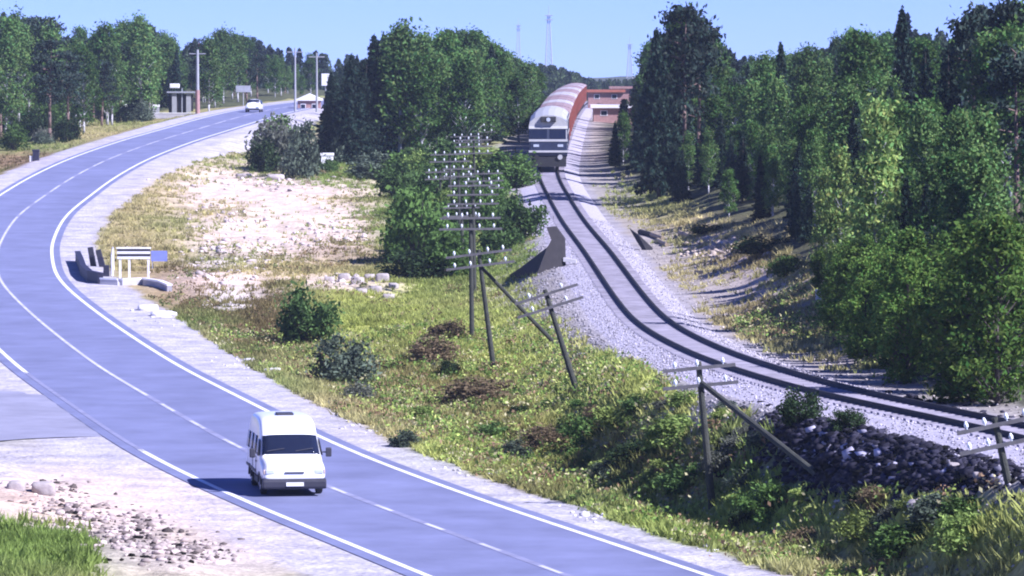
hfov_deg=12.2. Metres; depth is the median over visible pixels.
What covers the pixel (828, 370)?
gravel
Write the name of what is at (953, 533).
shrub
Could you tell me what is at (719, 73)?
birch tree
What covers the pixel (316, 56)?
mast
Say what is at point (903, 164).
aspen tree
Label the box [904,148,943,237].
birch tree
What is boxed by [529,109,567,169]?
locomotive
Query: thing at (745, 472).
shrub
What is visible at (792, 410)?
shrub
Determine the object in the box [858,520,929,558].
shrub
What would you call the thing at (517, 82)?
aspen tree
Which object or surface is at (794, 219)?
spruce tree
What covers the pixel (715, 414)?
shrub
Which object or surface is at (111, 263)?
marker post
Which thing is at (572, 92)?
freight wagon
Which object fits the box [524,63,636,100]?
wood
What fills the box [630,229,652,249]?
retaining wall
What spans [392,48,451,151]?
aspen tree
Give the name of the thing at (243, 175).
boulder
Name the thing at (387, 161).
shrub
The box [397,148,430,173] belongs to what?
shrub
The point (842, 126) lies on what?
birch tree
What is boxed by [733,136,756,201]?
spruce tree
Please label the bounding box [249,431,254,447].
side window
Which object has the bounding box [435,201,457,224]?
shrub
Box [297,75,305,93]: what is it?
aspen tree
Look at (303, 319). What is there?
shrub
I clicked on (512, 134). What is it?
young tree
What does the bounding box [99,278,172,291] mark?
parapet
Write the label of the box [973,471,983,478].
boulder
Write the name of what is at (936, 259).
young tree
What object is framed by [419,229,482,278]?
shrub
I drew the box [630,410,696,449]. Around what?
shrub
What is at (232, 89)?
aspen tree
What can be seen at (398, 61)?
birch tree
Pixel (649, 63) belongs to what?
spruce tree
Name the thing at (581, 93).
freight wagon
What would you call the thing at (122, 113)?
shrub
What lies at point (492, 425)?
shrub
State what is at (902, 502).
shrub
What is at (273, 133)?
shrub
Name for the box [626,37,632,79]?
lattice tower
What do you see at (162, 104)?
shrub
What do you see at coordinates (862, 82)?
aspen tree
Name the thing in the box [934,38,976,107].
aspen tree
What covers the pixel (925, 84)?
spruce tree
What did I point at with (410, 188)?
shrub
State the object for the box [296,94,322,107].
kiosk
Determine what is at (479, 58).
birch tree
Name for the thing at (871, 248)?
young tree
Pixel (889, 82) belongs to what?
birch tree
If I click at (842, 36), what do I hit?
birch tree
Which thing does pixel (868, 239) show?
young tree
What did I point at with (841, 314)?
young tree
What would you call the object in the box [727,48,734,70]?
spruce tree
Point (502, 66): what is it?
aspen tree
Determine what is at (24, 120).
shrub
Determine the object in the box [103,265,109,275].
bollard
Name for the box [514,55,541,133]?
birch tree
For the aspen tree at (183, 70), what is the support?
on the ground at (108, 470)
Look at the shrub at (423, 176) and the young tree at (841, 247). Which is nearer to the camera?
the young tree at (841, 247)
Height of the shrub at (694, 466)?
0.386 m
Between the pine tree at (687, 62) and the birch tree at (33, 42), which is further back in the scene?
the birch tree at (33, 42)
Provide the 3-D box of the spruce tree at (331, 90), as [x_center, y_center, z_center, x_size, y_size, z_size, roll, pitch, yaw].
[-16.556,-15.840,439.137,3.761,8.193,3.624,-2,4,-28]
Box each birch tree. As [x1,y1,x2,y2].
[0,1,26,28]
[0,33,27,131]
[0,58,8,113]
[4,24,37,120]
[24,26,38,107]
[29,17,65,106]
[36,16,70,109]
[64,37,99,126]
[95,36,129,124]
[113,20,131,104]
[114,13,130,27]
[120,10,164,109]
[138,33,167,109]
[157,30,167,50]
[158,32,181,106]
[181,60,190,90]
[190,67,195,95]
[193,33,225,110]
[210,22,240,103]
[228,27,251,101]
[268,53,283,93]
[276,54,287,95]
[283,65,293,93]
[291,64,301,90]
[370,16,432,151]
[378,23,415,138]
[407,20,435,135]
[413,29,434,149]
[416,47,455,146]
[447,45,491,143]
[457,23,472,40]
[459,44,491,128]
[471,36,489,131]
[506,49,515,69]
[509,51,524,70]
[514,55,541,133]
[677,130,696,189]
[697,128,720,193]
[701,48,734,125]
[720,168,732,205]
[731,76,768,167]
[740,61,752,77]
[747,49,776,83]
[753,117,783,181]
[760,153,783,215]
[763,71,795,162]
[774,135,804,200]
[777,138,803,207]
[784,49,793,68]
[784,53,791,75]
[786,47,802,99]
[787,55,826,130]
[790,41,819,97]
[791,64,824,104]
[796,136,825,226]
[808,166,838,280]
[809,80,835,148]
[811,45,823,60]
[811,67,840,121]
[817,50,834,80]
[818,140,864,282]
[820,71,868,156]
[827,28,841,56]
[830,91,904,246]
[831,26,855,73]
[856,149,885,219]
[864,63,908,108]
[865,24,884,45]
[876,220,902,248]
[885,38,896,76]
[897,99,942,186]
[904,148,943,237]
[927,167,985,244]
[929,38,943,91]
[933,106,991,210]
[939,113,967,154]
[939,129,1013,224]
[958,27,1013,176]
[967,103,1023,221]
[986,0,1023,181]
[988,21,1023,203]
[1012,141,1023,226]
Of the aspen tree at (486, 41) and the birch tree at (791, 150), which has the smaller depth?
the birch tree at (791, 150)
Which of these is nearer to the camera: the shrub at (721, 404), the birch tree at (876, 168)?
the shrub at (721, 404)
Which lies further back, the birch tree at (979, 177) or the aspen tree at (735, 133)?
the aspen tree at (735, 133)
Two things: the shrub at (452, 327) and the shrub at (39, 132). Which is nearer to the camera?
the shrub at (452, 327)
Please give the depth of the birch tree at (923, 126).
228.64 m
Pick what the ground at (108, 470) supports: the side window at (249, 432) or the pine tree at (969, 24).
the pine tree at (969, 24)
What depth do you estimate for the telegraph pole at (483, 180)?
343.82 m
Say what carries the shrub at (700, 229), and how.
on the ground at (108, 470)
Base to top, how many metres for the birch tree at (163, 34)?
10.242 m
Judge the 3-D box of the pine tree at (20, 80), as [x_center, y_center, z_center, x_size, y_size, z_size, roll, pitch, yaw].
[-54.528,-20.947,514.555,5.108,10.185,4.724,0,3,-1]
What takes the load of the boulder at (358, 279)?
on the ground at (108, 470)
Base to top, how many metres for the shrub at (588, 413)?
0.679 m
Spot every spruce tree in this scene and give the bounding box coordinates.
[162,49,183,108]
[315,71,344,149]
[315,95,336,161]
[316,85,340,141]
[328,53,374,162]
[333,75,342,116]
[333,97,340,135]
[338,64,346,89]
[349,61,381,159]
[354,54,359,68]
[357,35,405,160]
[395,110,412,150]
[445,62,483,160]
[478,44,509,144]
[606,121,624,166]
[624,97,647,171]
[630,50,657,149]
[632,27,682,198]
[642,47,651,99]
[669,54,696,158]
[669,149,692,201]
[689,119,710,187]
[707,112,727,188]
[721,136,735,192]
[725,144,736,178]
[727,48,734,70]
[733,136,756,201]
[745,64,751,78]
[750,155,770,222]
[771,41,795,167]
[782,142,806,219]
[784,178,802,239]
[794,184,814,242]
[832,63,839,87]
[840,101,866,218]
[884,85,894,103]
[892,5,916,112]
[896,177,916,238]
[909,45,941,126]
[915,182,934,260]
[935,57,942,125]
[936,42,961,131]
[1017,154,1023,218]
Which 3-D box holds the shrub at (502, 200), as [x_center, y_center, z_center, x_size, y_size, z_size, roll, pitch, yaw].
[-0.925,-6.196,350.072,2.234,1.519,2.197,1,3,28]
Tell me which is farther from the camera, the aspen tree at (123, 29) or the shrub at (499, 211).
the aspen tree at (123, 29)
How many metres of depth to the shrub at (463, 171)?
373.46 m
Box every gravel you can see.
[501,242,1023,574]
[631,232,1022,415]
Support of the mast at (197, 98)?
on the ground at (108, 470)
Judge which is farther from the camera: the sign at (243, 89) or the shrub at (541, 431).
the sign at (243, 89)
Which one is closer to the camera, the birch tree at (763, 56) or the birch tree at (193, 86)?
the birch tree at (763, 56)
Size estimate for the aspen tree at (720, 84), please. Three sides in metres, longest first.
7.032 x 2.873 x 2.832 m
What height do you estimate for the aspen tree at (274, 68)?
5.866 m
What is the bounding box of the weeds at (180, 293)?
[148,167,539,329]
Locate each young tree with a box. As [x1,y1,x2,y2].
[501,61,529,137]
[501,108,509,136]
[808,248,827,295]
[813,250,843,329]
[819,256,845,332]
[820,242,849,297]
[824,236,869,330]
[824,241,866,338]
[826,262,869,349]
[834,243,889,338]
[836,250,883,365]
[844,246,888,354]
[853,224,941,368]
[857,250,921,368]
[859,232,876,251]
[865,251,946,383]
[874,230,899,256]
[876,225,891,242]
[902,211,1023,403]
[913,235,958,356]
[921,260,984,377]
[922,242,980,357]
[923,229,956,347]
[937,208,1023,404]
[960,246,1023,383]
[978,280,1023,363]
[1013,224,1023,266]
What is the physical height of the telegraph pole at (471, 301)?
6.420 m
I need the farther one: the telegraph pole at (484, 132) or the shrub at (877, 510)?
the telegraph pole at (484, 132)
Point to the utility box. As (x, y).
(328, 155)
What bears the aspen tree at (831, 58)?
on the ground at (108, 470)
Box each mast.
[189,50,205,113]
[294,48,295,111]
[309,53,324,111]
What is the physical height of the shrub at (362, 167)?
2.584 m
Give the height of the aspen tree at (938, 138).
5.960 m
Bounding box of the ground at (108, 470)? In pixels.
[0,76,1023,575]
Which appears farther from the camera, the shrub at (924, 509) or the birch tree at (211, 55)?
the birch tree at (211, 55)
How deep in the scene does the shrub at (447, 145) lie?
398.97 m
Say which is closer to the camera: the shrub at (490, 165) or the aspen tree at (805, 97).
the aspen tree at (805, 97)
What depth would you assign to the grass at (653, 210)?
306.57 m
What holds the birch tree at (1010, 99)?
on the ground at (108, 470)
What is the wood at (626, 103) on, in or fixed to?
on the ground at (108, 470)
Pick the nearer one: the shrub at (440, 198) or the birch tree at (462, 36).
the shrub at (440, 198)
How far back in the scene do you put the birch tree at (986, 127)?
210.60 m
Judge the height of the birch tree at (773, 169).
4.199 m
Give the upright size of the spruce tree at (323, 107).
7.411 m
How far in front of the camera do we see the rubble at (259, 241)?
325.63 m
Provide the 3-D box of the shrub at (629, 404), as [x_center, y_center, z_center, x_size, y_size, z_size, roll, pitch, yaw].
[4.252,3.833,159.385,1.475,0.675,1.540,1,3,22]
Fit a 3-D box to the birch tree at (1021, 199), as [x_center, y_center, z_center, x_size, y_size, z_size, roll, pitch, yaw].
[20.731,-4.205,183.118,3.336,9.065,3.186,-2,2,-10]
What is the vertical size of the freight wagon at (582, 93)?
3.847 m
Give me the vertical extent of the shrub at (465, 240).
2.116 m
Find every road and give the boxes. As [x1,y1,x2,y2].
[0,100,727,575]
[0,391,101,440]
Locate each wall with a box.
[151,113,192,117]
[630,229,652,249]
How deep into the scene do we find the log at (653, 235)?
303.18 m
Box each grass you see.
[0,112,194,171]
[0,213,1023,575]
[0,521,113,575]
[92,147,536,273]
[591,170,947,468]
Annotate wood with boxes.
[0,12,366,91]
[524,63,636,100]
[617,12,960,127]
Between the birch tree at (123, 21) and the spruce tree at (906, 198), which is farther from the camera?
the birch tree at (123, 21)
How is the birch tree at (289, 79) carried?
on the ground at (108, 470)
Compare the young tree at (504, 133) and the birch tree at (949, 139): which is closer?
the birch tree at (949, 139)
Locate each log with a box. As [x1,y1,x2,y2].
[638,229,650,235]
[649,232,664,239]
[655,238,668,245]
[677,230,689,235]
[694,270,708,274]
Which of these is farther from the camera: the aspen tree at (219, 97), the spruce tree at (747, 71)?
the aspen tree at (219, 97)
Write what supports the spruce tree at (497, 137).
on the ground at (108, 470)
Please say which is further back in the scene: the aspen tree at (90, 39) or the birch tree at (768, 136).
the aspen tree at (90, 39)
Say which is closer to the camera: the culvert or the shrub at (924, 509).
the shrub at (924, 509)
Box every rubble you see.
[0,473,245,569]
[126,171,373,287]
[130,309,759,550]
[679,230,770,261]
[681,381,1023,513]
[793,426,1023,486]
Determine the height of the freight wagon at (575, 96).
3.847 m
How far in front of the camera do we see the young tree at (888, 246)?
183.82 m
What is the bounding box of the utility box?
[320,153,333,162]
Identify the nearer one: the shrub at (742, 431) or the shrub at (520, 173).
the shrub at (742, 431)
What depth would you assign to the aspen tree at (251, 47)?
685.21 m
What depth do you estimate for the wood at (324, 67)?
813.86 m
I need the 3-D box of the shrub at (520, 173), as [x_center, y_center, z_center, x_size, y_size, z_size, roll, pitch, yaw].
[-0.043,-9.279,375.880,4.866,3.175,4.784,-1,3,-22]
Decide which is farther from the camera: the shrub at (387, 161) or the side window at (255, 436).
the shrub at (387, 161)
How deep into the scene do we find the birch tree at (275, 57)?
706.42 m
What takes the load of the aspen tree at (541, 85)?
on the ground at (108, 470)
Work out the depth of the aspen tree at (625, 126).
402.74 m
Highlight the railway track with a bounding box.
[520,101,1023,466]
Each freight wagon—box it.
[540,102,572,130]
[542,99,573,127]
[544,97,574,124]
[546,94,575,120]
[548,93,576,117]
[550,92,577,95]
[551,90,577,113]
[553,105,570,135]
[554,89,578,112]
[556,89,579,110]
[559,87,580,114]
[560,86,582,111]
[561,86,581,106]
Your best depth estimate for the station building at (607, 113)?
599.62 m
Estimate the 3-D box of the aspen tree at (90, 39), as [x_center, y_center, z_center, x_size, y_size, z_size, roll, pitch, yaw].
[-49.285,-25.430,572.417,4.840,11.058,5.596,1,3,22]
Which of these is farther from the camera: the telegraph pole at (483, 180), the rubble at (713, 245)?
the telegraph pole at (483, 180)
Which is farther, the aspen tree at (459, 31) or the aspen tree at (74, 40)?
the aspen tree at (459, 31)
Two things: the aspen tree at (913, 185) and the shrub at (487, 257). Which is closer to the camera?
the aspen tree at (913, 185)
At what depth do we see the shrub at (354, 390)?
190.65 m
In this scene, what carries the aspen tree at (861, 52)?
on the ground at (108, 470)
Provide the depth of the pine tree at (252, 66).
653.04 m
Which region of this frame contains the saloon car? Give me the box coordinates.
[245,99,262,111]
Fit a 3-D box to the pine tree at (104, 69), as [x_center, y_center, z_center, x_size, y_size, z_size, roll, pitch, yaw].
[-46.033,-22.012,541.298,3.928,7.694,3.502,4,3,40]
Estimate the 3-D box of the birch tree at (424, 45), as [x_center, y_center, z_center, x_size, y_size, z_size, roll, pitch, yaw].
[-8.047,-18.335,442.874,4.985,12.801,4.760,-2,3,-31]
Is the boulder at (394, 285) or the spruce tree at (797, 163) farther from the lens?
the boulder at (394, 285)
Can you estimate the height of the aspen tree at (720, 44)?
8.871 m
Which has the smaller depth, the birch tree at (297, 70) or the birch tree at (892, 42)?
the birch tree at (892, 42)
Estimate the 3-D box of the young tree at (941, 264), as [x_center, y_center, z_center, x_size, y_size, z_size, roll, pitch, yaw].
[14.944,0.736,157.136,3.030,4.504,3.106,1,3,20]
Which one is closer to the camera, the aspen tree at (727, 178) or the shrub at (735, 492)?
the shrub at (735, 492)
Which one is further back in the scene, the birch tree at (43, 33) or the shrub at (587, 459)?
the birch tree at (43, 33)
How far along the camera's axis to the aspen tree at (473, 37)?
489.18 m
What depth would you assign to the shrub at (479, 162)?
399.19 m
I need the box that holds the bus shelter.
[167,84,194,112]
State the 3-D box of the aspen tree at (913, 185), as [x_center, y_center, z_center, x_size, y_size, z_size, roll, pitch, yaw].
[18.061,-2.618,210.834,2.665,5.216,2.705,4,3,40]
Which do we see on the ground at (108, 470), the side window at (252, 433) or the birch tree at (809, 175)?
the birch tree at (809, 175)
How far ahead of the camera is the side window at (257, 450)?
147.29 m
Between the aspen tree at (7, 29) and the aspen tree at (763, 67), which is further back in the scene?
the aspen tree at (7, 29)
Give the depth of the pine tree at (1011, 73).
241.54 m
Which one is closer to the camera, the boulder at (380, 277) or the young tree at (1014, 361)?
the young tree at (1014, 361)
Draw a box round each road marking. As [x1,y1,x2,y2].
[0,102,430,575]
[0,105,572,575]
[25,373,141,448]
[50,108,711,575]
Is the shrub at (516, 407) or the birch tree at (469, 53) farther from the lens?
the birch tree at (469, 53)
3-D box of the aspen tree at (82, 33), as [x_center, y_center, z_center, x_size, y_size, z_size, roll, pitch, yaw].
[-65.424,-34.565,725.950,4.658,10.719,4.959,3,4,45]
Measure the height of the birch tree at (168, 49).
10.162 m
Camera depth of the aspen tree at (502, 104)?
470.21 m
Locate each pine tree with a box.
[0,57,26,137]
[21,37,75,137]
[23,15,41,24]
[26,15,72,61]
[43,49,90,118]
[92,59,121,126]
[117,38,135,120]
[184,37,207,82]
[235,48,258,100]
[248,50,269,98]
[644,1,719,189]
[669,15,729,169]
[724,75,755,129]
[820,80,875,138]
[933,1,998,110]
[966,0,1023,190]
[979,36,1023,217]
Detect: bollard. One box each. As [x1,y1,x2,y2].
[32,149,39,160]
[88,247,96,265]
[95,249,104,266]
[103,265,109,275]
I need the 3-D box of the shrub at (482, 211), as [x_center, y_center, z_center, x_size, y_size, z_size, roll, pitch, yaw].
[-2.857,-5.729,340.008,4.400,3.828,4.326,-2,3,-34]
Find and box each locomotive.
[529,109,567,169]
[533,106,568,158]
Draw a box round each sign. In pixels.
[116,247,150,277]
[236,86,250,105]
[322,74,328,94]
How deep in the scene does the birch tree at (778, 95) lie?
328.49 m
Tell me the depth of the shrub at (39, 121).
495.52 m
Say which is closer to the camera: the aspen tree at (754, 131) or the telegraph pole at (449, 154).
the aspen tree at (754, 131)
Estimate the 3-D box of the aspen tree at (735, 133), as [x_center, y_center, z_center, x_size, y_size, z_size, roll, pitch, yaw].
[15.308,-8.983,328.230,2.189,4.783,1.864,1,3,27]
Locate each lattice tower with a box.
[516,18,520,59]
[545,14,552,64]
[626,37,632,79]
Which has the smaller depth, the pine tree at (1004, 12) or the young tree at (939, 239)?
the young tree at (939, 239)
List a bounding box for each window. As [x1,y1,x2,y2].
[246,429,250,446]
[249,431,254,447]
[253,434,257,451]
[256,439,259,455]
[318,438,322,454]
[594,94,599,98]
[600,110,607,115]
[611,94,616,98]
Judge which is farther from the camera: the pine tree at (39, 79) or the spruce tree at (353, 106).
the pine tree at (39, 79)
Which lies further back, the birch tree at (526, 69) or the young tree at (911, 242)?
the birch tree at (526, 69)
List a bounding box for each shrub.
[0,122,33,149]
[8,116,29,137]
[25,106,58,139]
[29,102,65,122]
[31,126,54,142]
[33,130,54,144]
[39,101,69,119]
[48,115,83,141]
[50,118,79,142]
[82,102,100,121]
[99,112,116,120]
[109,100,136,122]
[125,82,161,110]
[125,100,156,121]
[151,79,166,107]
[242,136,282,172]
[244,111,299,169]
[247,113,312,146]
[274,280,345,342]
[277,114,325,178]
[302,329,382,384]
[319,157,342,171]
[325,135,358,163]
[339,379,375,398]
[340,148,390,178]
[369,153,425,197]
[374,246,446,280]
[379,182,456,261]
[379,246,423,259]
[381,149,413,171]
[385,184,433,207]
[386,429,427,447]
[393,131,467,173]
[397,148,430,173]
[405,334,463,362]
[406,404,442,418]
[410,155,481,204]
[411,160,451,173]
[415,199,442,225]
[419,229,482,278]
[421,318,468,338]
[428,222,468,242]
[432,184,453,212]
[433,358,462,374]
[433,372,525,402]
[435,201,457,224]
[440,180,502,227]
[450,222,476,241]
[452,396,480,406]
[453,141,507,179]
[455,170,490,187]
[459,256,485,270]
[462,186,497,202]
[462,394,493,406]
[464,198,507,221]
[475,211,528,255]
[475,419,510,436]
[476,247,499,266]
[479,149,541,188]
[480,159,513,182]
[485,171,512,196]
[489,194,509,208]
[492,437,535,459]
[495,188,553,238]
[506,404,529,413]
[507,429,521,437]
[514,422,571,449]
[538,398,550,406]
[554,412,576,424]
[556,414,601,446]
[562,446,583,458]
[567,398,585,408]
[577,454,594,465]
[582,403,606,420]
[584,460,620,479]
[587,454,614,469]
[588,392,640,430]
[607,438,642,465]
[618,393,647,412]
[618,415,637,428]
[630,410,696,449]
[633,468,655,481]
[640,446,657,454]
[642,471,669,487]
[648,398,667,409]
[648,452,680,471]
[650,464,695,494]
[665,390,697,407]
[686,223,726,233]
[686,462,704,474]
[695,445,735,472]
[708,407,730,419]
[711,399,738,411]
[718,433,743,447]
[720,466,754,487]
[722,484,751,504]
[725,503,756,526]
[726,233,791,254]
[729,479,792,521]
[731,426,749,436]
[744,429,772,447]
[753,486,791,506]
[760,254,805,276]
[774,385,827,425]
[775,524,829,548]
[788,482,815,498]
[824,407,869,430]
[828,509,878,542]
[838,484,868,507]
[850,483,889,505]
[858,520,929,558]
[863,501,884,513]
[863,516,888,532]
[877,504,899,517]
[889,500,903,512]
[892,495,913,510]
[903,489,952,524]
[923,504,988,556]
[937,495,984,520]
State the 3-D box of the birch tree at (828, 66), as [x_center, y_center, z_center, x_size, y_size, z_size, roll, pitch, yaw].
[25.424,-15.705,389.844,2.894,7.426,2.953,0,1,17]
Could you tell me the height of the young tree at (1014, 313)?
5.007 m
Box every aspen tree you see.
[0,15,34,125]
[15,76,33,120]
[34,62,66,106]
[65,34,79,47]
[65,41,105,132]
[70,24,88,40]
[82,29,102,106]
[87,21,133,124]
[114,20,138,103]
[158,37,165,54]
[162,44,187,89]
[181,66,188,93]
[206,58,225,107]
[227,39,238,99]
[238,35,255,87]
[242,42,264,96]
[259,53,271,92]
[267,58,284,97]
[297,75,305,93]
[301,53,318,92]
[381,26,406,44]
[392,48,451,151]
[422,27,468,148]
[432,27,464,38]
[436,26,462,45]
[439,51,493,159]
[450,37,462,66]
[455,27,465,39]
[457,25,486,53]
[462,31,489,50]
[477,55,507,145]
[484,45,519,127]
[498,71,510,126]
[501,71,535,141]
[527,62,547,114]
[610,111,632,164]
[629,97,635,122]
[630,42,651,114]
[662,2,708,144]
[698,93,731,150]
[708,75,733,129]
[715,36,739,75]
[717,168,740,217]
[719,122,747,171]
[722,81,747,148]
[728,65,740,123]
[738,117,764,186]
[742,69,793,139]
[745,54,759,67]
[745,56,775,119]
[746,142,769,199]
[762,142,783,213]
[770,53,778,69]
[779,83,816,147]
[781,106,802,181]
[786,100,823,193]
[796,123,830,207]
[812,139,851,210]
[816,146,829,191]
[821,70,874,140]
[828,53,836,71]
[829,24,888,102]
[836,31,855,68]
[867,129,915,215]
[869,41,894,83]
[876,29,895,76]
[886,94,916,165]
[886,178,915,228]
[896,175,920,224]
[899,93,947,179]
[909,34,937,95]
[910,33,941,101]
[916,146,981,243]
[928,133,946,160]
[930,149,960,186]
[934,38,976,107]
[938,105,978,150]
[949,34,996,109]
[969,14,1023,198]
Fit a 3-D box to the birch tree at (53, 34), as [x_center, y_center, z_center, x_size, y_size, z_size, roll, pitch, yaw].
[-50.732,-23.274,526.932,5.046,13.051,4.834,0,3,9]
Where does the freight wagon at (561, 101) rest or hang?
on the railway track
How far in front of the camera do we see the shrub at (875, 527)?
125.76 m
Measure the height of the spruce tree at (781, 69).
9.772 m
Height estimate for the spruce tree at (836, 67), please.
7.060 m
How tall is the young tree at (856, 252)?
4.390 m
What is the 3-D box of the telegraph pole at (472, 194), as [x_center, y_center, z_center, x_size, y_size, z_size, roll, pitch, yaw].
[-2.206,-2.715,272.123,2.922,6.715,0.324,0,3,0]
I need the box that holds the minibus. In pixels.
[246,411,331,493]
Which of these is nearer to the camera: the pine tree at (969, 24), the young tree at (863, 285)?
the young tree at (863, 285)
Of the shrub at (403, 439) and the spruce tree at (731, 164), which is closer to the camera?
the shrub at (403, 439)
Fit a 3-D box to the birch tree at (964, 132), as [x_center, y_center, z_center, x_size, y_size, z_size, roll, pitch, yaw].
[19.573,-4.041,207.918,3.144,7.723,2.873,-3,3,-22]
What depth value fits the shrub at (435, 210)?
342.94 m
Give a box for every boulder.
[6,480,25,491]
[32,481,55,494]
[138,305,157,310]
[150,310,176,316]
[236,173,251,177]
[267,174,284,179]
[324,277,334,281]
[338,273,349,279]
[351,277,363,283]
[356,288,366,293]
[364,274,374,278]
[370,286,381,292]
[376,273,388,281]
[383,294,394,298]
[388,283,398,288]
[907,498,917,510]
[948,462,959,465]
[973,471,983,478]
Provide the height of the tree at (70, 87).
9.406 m
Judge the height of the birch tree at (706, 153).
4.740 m
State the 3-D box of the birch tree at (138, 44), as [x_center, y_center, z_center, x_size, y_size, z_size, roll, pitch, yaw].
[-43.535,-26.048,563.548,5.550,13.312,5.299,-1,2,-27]
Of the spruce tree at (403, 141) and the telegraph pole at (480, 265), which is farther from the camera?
the spruce tree at (403, 141)
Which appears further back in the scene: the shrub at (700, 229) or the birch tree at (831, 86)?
the birch tree at (831, 86)
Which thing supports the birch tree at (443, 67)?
on the ground at (108, 470)
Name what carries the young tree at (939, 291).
on the ground at (108, 470)
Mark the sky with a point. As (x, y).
(590, 38)
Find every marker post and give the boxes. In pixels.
[111,252,112,275]
[152,105,159,112]
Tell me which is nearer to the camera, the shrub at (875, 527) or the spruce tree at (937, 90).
the shrub at (875, 527)
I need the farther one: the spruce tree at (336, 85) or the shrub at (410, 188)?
the spruce tree at (336, 85)
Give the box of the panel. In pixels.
[151,251,166,268]
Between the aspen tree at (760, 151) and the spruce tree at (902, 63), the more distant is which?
the aspen tree at (760, 151)
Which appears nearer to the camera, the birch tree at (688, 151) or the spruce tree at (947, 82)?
the spruce tree at (947, 82)
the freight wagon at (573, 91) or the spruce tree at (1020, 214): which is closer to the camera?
the spruce tree at (1020, 214)
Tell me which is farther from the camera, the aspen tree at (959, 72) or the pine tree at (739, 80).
the pine tree at (739, 80)
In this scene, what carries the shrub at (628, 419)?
on the ground at (108, 470)
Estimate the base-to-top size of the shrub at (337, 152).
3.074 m
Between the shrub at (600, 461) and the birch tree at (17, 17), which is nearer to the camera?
the shrub at (600, 461)
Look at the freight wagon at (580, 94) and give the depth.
596.75 m
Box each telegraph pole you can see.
[425,169,455,191]
[430,151,469,189]
[439,213,501,335]
[442,165,474,225]
[443,205,480,269]
[446,245,556,367]
[447,181,498,292]
[450,133,482,158]
[455,137,492,184]
[463,170,503,188]
[477,124,495,145]
[514,283,582,392]
[663,357,814,509]
[957,409,1023,486]
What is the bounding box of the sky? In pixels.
[0,0,1023,77]
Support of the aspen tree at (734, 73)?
on the ground at (108, 470)
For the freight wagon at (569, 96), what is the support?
on the railway track
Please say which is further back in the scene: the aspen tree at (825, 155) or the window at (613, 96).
the window at (613, 96)
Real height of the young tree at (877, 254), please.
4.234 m
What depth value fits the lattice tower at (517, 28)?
1896.89 m
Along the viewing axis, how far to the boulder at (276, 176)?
399.48 m
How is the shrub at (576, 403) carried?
on the ground at (108, 470)
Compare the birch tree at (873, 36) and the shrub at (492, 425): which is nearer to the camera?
the shrub at (492, 425)
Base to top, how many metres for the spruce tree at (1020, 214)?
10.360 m
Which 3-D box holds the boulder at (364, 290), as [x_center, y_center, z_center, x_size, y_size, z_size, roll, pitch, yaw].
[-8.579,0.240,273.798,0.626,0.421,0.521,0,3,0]
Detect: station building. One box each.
[587,90,625,108]
[590,104,632,124]
[609,86,632,100]
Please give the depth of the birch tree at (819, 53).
423.73 m
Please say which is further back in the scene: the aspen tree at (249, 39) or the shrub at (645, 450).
the aspen tree at (249, 39)
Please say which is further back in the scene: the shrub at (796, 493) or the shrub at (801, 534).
the shrub at (796, 493)
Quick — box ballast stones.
[538,218,1023,465]
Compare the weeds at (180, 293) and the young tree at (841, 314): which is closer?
the young tree at (841, 314)
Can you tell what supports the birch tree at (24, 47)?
on the ground at (108, 470)
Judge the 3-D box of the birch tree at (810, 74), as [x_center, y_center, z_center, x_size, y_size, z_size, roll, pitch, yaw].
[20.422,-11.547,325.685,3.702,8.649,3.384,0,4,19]
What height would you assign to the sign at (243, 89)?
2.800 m
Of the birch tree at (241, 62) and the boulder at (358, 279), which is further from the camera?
the birch tree at (241, 62)
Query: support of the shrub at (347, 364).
on the ground at (108, 470)
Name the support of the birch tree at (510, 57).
on the ground at (108, 470)
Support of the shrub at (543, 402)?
on the ground at (108, 470)
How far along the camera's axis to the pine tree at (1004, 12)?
261.10 m
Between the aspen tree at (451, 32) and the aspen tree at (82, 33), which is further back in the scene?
the aspen tree at (82, 33)
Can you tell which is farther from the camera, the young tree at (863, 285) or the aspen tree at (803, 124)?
the aspen tree at (803, 124)
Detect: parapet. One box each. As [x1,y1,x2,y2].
[75,251,103,283]
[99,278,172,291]
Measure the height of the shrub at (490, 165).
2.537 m
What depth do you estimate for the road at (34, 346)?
173.85 m
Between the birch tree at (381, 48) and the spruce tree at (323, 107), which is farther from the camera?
the spruce tree at (323, 107)
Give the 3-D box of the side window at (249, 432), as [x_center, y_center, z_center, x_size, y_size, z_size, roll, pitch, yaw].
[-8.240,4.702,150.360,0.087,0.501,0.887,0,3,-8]
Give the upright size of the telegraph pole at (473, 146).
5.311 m
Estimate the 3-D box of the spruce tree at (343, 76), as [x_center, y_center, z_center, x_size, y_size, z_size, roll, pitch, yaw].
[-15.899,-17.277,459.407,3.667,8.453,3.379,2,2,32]
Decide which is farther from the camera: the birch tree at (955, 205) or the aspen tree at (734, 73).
the aspen tree at (734, 73)
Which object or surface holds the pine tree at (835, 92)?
on the ground at (108, 470)
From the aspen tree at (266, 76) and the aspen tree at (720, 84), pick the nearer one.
the aspen tree at (720, 84)
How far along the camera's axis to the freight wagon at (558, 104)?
455.33 m
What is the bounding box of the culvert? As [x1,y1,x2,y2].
[509,226,576,277]
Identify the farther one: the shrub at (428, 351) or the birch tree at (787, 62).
the birch tree at (787, 62)

